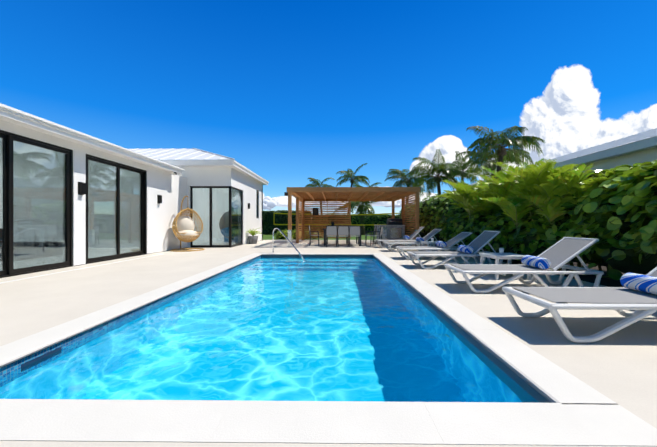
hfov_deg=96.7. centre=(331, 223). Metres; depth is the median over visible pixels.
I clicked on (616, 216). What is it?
sea grape hedge
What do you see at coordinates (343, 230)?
dining chair
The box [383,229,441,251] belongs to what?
sun lounger
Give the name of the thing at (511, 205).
areca palm
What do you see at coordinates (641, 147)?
neighbour house wall
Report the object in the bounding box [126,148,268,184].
house extension roof
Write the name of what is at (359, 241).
dining table
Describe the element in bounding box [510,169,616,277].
areca palm
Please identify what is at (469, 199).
areca palm
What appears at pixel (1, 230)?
house interior
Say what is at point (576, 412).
pool coping kerb
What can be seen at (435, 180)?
coconut palm
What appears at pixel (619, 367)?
deck paving
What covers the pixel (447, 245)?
sun lounger
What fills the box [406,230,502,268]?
sun lounger
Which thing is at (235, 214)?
extension glazing
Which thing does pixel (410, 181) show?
coconut palm
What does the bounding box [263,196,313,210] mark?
cloud
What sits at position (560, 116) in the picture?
cloud
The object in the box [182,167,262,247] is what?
house extension walls
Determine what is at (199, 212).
house extension interior
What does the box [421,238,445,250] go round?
side table
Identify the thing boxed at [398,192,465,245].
border shrub
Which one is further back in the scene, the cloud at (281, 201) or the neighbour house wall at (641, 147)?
the cloud at (281, 201)
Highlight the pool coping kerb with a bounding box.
[0,253,656,445]
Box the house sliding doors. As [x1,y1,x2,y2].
[0,130,146,277]
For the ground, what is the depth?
19.88 m
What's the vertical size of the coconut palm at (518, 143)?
7.180 m
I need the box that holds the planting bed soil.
[429,240,625,286]
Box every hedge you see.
[263,210,311,234]
[311,213,398,232]
[537,160,656,279]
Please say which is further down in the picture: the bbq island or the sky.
the bbq island
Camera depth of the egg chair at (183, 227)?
10.92 m
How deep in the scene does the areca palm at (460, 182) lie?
10.12 m
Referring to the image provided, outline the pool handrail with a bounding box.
[273,228,303,259]
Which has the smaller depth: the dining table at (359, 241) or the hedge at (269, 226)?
the dining table at (359, 241)
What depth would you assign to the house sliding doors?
6.54 m
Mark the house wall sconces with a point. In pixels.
(81, 188)
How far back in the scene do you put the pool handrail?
9.64 m
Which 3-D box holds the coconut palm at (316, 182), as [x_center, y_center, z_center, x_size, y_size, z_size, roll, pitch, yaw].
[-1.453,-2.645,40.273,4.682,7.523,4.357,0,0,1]
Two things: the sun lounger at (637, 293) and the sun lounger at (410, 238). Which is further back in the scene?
the sun lounger at (410, 238)
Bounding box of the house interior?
[0,157,2,270]
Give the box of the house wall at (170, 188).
[0,120,186,265]
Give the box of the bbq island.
[374,218,404,243]
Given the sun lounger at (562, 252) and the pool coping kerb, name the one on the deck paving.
the sun lounger at (562, 252)
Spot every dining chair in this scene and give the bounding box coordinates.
[308,226,319,245]
[326,226,336,246]
[337,225,346,243]
[338,226,348,246]
[349,226,359,246]
[365,226,376,245]
[370,226,382,245]
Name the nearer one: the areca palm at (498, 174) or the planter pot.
the areca palm at (498, 174)
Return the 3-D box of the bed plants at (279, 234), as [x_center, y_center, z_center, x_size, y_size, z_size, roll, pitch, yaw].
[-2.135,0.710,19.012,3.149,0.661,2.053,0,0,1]
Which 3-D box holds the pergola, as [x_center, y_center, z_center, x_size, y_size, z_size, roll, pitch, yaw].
[0.929,-0.266,15.029,5.780,2.550,5.340,0,0,1]
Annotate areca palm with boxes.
[433,180,486,250]
[443,174,515,252]
[467,158,586,194]
[473,159,625,263]
[476,166,578,202]
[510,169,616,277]
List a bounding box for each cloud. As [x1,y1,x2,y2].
[263,186,437,207]
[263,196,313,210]
[337,205,400,212]
[410,135,477,177]
[477,65,656,179]
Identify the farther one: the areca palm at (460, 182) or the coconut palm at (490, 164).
the coconut palm at (490, 164)
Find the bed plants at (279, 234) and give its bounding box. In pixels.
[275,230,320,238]
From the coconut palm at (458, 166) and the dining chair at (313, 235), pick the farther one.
the coconut palm at (458, 166)
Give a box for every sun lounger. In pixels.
[376,227,425,247]
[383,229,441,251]
[396,232,471,259]
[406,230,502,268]
[444,237,603,292]
[502,267,656,342]
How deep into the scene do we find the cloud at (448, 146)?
5177.55 m
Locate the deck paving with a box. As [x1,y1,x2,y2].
[0,240,656,446]
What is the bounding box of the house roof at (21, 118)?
[0,103,184,173]
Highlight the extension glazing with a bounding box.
[190,186,257,247]
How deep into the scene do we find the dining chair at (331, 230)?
12.57 m
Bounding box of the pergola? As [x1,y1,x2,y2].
[284,187,420,246]
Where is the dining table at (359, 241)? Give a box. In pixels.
[323,229,361,245]
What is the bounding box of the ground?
[263,233,374,239]
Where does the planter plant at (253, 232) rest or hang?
in the planter pot
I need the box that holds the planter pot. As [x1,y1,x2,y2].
[248,236,257,243]
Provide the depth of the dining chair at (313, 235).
13.39 m
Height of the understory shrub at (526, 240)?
1.498 m
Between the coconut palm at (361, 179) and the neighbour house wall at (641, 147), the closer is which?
the neighbour house wall at (641, 147)
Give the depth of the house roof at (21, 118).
6.52 m
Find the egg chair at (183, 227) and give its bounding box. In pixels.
[170,196,204,251]
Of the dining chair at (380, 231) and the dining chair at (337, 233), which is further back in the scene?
the dining chair at (337, 233)
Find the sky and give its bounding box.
[0,0,656,214]
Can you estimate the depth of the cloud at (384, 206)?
9469.16 m
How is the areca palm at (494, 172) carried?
on the planting bed soil
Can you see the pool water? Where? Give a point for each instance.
(316, 329)
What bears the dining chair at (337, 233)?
on the deck paving
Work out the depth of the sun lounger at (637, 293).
2.69 m
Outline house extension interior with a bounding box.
[179,175,228,244]
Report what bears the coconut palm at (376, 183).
on the ground
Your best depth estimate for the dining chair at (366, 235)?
13.37 m
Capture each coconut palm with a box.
[305,177,334,212]
[333,201,381,234]
[336,163,370,212]
[353,182,381,207]
[385,161,433,203]
[405,149,470,197]
[443,151,485,183]
[456,150,529,181]
[466,126,544,177]
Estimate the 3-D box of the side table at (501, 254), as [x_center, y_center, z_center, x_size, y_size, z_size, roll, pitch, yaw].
[3.292,0.741,5.571,0.635,0.543,0.635,0,0,1]
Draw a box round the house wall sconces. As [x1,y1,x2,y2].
[78,182,161,203]
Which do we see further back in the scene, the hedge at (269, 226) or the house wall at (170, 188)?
the hedge at (269, 226)
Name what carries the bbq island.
on the deck paving
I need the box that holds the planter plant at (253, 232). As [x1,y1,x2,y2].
[248,228,261,235]
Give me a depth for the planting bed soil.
5.59 m
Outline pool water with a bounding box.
[0,257,538,402]
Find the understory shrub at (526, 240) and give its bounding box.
[439,206,573,270]
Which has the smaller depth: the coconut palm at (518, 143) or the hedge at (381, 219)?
the coconut palm at (518, 143)
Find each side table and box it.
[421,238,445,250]
[479,248,530,279]
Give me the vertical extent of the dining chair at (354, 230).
0.915 m
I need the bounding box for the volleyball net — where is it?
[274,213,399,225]
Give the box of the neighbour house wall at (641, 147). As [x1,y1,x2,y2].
[443,128,656,193]
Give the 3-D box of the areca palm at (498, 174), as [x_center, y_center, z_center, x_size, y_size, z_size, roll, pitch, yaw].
[5.413,-0.254,7.754,2.909,2.541,2.729,0,0,1]

